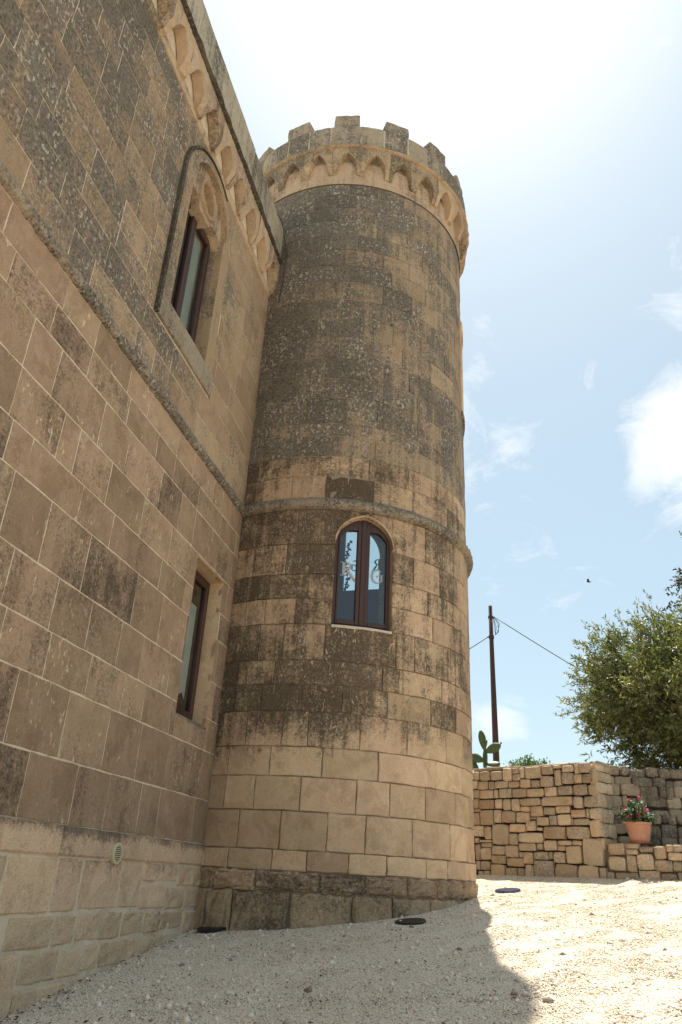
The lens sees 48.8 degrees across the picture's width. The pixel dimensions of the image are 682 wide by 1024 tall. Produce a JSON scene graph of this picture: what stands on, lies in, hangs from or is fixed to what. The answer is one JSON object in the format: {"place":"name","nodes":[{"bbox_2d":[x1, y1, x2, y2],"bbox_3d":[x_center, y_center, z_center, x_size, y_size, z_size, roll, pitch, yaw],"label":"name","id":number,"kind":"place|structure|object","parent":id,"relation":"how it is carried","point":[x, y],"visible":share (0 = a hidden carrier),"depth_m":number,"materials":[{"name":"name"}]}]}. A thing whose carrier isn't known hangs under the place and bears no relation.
{"place":"outdoors","nodes":[
{"label":"outdoors","id":0,"kind":"place"},
{"bbox_2d":[0,875,681,1023],"bbox_3d":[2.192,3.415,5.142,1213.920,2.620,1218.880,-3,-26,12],"label":"ground","id":1,"kind":"structure","parent":0,"point":[345,982],"depth_m":5.70,"materials":[{"name":"beige gravel"}]},
{"bbox_2d":[0,0,283,1019],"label":"castle building","id":2,"kind":"structure","parent":1,"relation":"on","point":[140,242],"depth_m":6.78,"materials":[{"name":"stone"}]},
{"bbox_2d":[109,842,122,864],"bbox_3d":[-1.929,2.925,6.446,0.050,0.172,0.172,-3,-26,12],"label":"wall vent","id":3,"kind":"object","parent":2,"relation":"attached to","point":[116,854],"depth_m":6.43,"materials":[{"name":"beige plastic"}]},
{"bbox_2d":[153,145,229,395],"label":"window","id":4,"kind":"structure","parent":2,"relation":"in","point":[191,286],"depth_m":9.23,"materials":[{"name":"stone"}]},
{"bbox_2d":[175,559,223,729],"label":"window","id":5,"kind":"structure","parent":2,"relation":"in","point":[202,630],"depth_m":8.94,"materials":[{"name":"stone"}]},
{"bbox_2d":[277,214,286,302],"bbox_3d":[-0.962,-3.984,11.756,0.065,1.536,0.360,-8,-28,21],"label":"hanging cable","id":6,"kind":"object","parent":2,"relation":"hanging from","point":[285,258],"visible":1,"depth_m":11.92,"materials":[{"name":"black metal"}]},
{"bbox_2d":[197,926,225,933],"bbox_3d":[-1.341,4.349,7.832,0.316,0.051,0.316,-7,-21,9],"label":"ground light","id":7,"kind":"object","parent":1,"relation":"on","point":[204,930],"visible":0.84,"depth_m":7.73,"materials":[{"name":"black plastic"}]},
{"bbox_2d":[194,115,477,930],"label":"round tower","id":8,"kind":"structure","parent":1,"relation":"on","point":[341,788],"depth_m":9.72,"materials":[{"name":"stone"}]},
{"bbox_2d":[342,540,352,614],"bbox_3d":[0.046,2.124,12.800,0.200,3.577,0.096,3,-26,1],"label":"window grille","id":9,"kind":"object","parent":8,"relation":"in","point":[347,579],"visible":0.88,"depth_m":13.24,"materials":[{"name":"metal"}]},
{"bbox_2d":[338,533,379,590],"bbox_3d":[0.398,0.830,13.617,0.971,1.450,0.060,-5,-27,16],"label":"curtain","id":10,"kind":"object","parent":8,"relation":"in","point":[343,539],"depth_m":13.67,"materials":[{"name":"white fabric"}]},
{"bbox_2d":[331,515,393,633],"bbox_3d":[0.250,0.819,9.623,0.781,1.539,0.416,9,-26,-11],"label":"window","id":11,"kind":"structure","parent":8,"relation":"in","point":[365,528],"depth_m":9.56,"materials":[{"name":"wood"}]},
{"bbox_2d":[459,321,464,436],"bbox_3d":[2.042,-2.281,12.795,0.104,1.965,0.660,-2,-26,10],"label":"window","id":12,"kind":"structure","parent":8,"relation":"in","point":[460,323],"depth_m":12.55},
{"bbox_2d":[395,918,425,924],"bbox_3d":[0.700,4.134,7.565,0.316,0.051,0.316,-7,-21,9],"label":"ground light","id":13,"kind":"object","parent":1,"relation":"on","point":[412,921],"visible":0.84,"depth_m":7.51,"materials":[{"name":"black plastic"}]},
{"bbox_2d":[495,888,520,892],"bbox_3d":[2.071,4.712,9.336,0.316,0.051,0.316,-7,-21,9],"label":"ground light","id":14,"kind":"object","parent":1,"relation":"on","point":[508,890],"visible":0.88,"depth_m":9.28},
{"bbox_2d":[473,761,617,878],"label":"dry stone wall","id":15,"kind":"structure","parent":1,"relation":"on","point":[549,820],"depth_m":10.84,"materials":[{"name":"stone"}]},
{"bbox_2d":[542,997,553,1002],"bbox_3d":[1.257,2.964,4.567,0.069,0.035,0.056,-3,-26,12],"label":"loose stone","id":16,"kind":"object","parent":1,"relation":"on","point":[547,999],"visible":1,"depth_m":4.55,"materials":[{"name":"beige stone"}]},
{"bbox_2d":[605,843,681,880],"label":"stone wall","id":17,"kind":"structure","parent":1,"relation":"on","point":[631,861],"depth_m":9.70,"materials":[{"name":"beige stone"}]},
{"bbox_2d":[624,822,652,844],"bbox_3d":[3.974,4.280,10.023,0.364,0.262,0.364,-3,-26,12],"label":"flower pot","id":18,"kind":"object","parent":17,"relation":"on","point":[639,832],"visible":0.99,"depth_m":9.92,"materials":[{"name":"ceramic"}]},
{"bbox_2d":[619,796,658,825],"bbox_3d":[4.005,4.040,10.141,0.492,0.397,0.466,-3,-26,12],"label":"geranium","id":19,"kind":"object","parent":18,"relation":"in","point":[633,816],"visible":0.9,"depth_m":10.08,"materials":[{"name":"green plant"}]},
{"bbox_2d":[607,765,681,845],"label":"rubble wall","id":20,"kind":"structure","parent":1,"relation":"on","point":[659,791],"depth_m":10.70,"materials":[{"name":"stone"}]},
{"bbox_2d":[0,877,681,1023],"bbox_3d":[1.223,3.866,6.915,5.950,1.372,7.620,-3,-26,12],"label":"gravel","id":21,"kind":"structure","parent":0,"point":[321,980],"depth_m":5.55,"materials":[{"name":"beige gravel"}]},
{"bbox_2d":[203,0,681,771],"label":"sky","id":22,"kind":"structure","parent":0,"point":[558,123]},
{"bbox_3d":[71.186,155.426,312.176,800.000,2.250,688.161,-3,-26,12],"label":"terrace","id":23,"kind":"structure","parent":0,"visible":0},
{"bbox_2d":[472,730,501,768],"bbox_3d":[2.713,4.700,14.194,0.661,1.134,0.180,-3,-26,12],"label":"prickly pear","id":24,"kind":"object","parent":23,"relation":"on","point":[490,749],"visible":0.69,"depth_m":14.20,"materials":[{"name":"green plant"}]},
{"bbox_2d":[487,605,499,766],"bbox_3d":[4.391,5.673,21.213,0.358,6.380,0.197,-21,-35,40],"label":"utility pole","id":25,"kind":"object","parent":23,"relation":"on","point":[495,738],"visible":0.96,"depth_m":21.57,"materials":[{"name":"brown wood"}]},
{"bbox_2d":[495,617,583,672],"bbox_3d":[9.037,5.505,19.817,9.614,6.139,0.022,-5,-27,16],"label":"overhead wire","id":26,"kind":"object","parent":25,"relation":"attached to","point":[538,644],"visible":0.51,"depth_m":21.74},
{"bbox_2d":[499,753,549,766],"bbox_3d":[3.899,5.621,15.745,1.355,0.999,1.003,-3,-26,12],"label":"shrub","id":27,"kind":"object","parent":23,"relation":"on","point":[528,762],"visible":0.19,"depth_m":15.67,"materials":[{"name":"green plant"}]},
{"bbox_2d":[553,589,681,769],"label":"olive tree","id":28,"kind":"object","parent":23,"relation":"on","point":[648,678],"visible":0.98,"depth_m":12.74,"materials":[{"name":"green plant"}]},
{"bbox_2d":[662,531,681,628],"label":"dark tree","id":29,"kind":"object","parent":23,"relation":"on","point":[678,582],"visible":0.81,"depth_m":20.38,"materials":[{"name":"green plant"}]}
]}

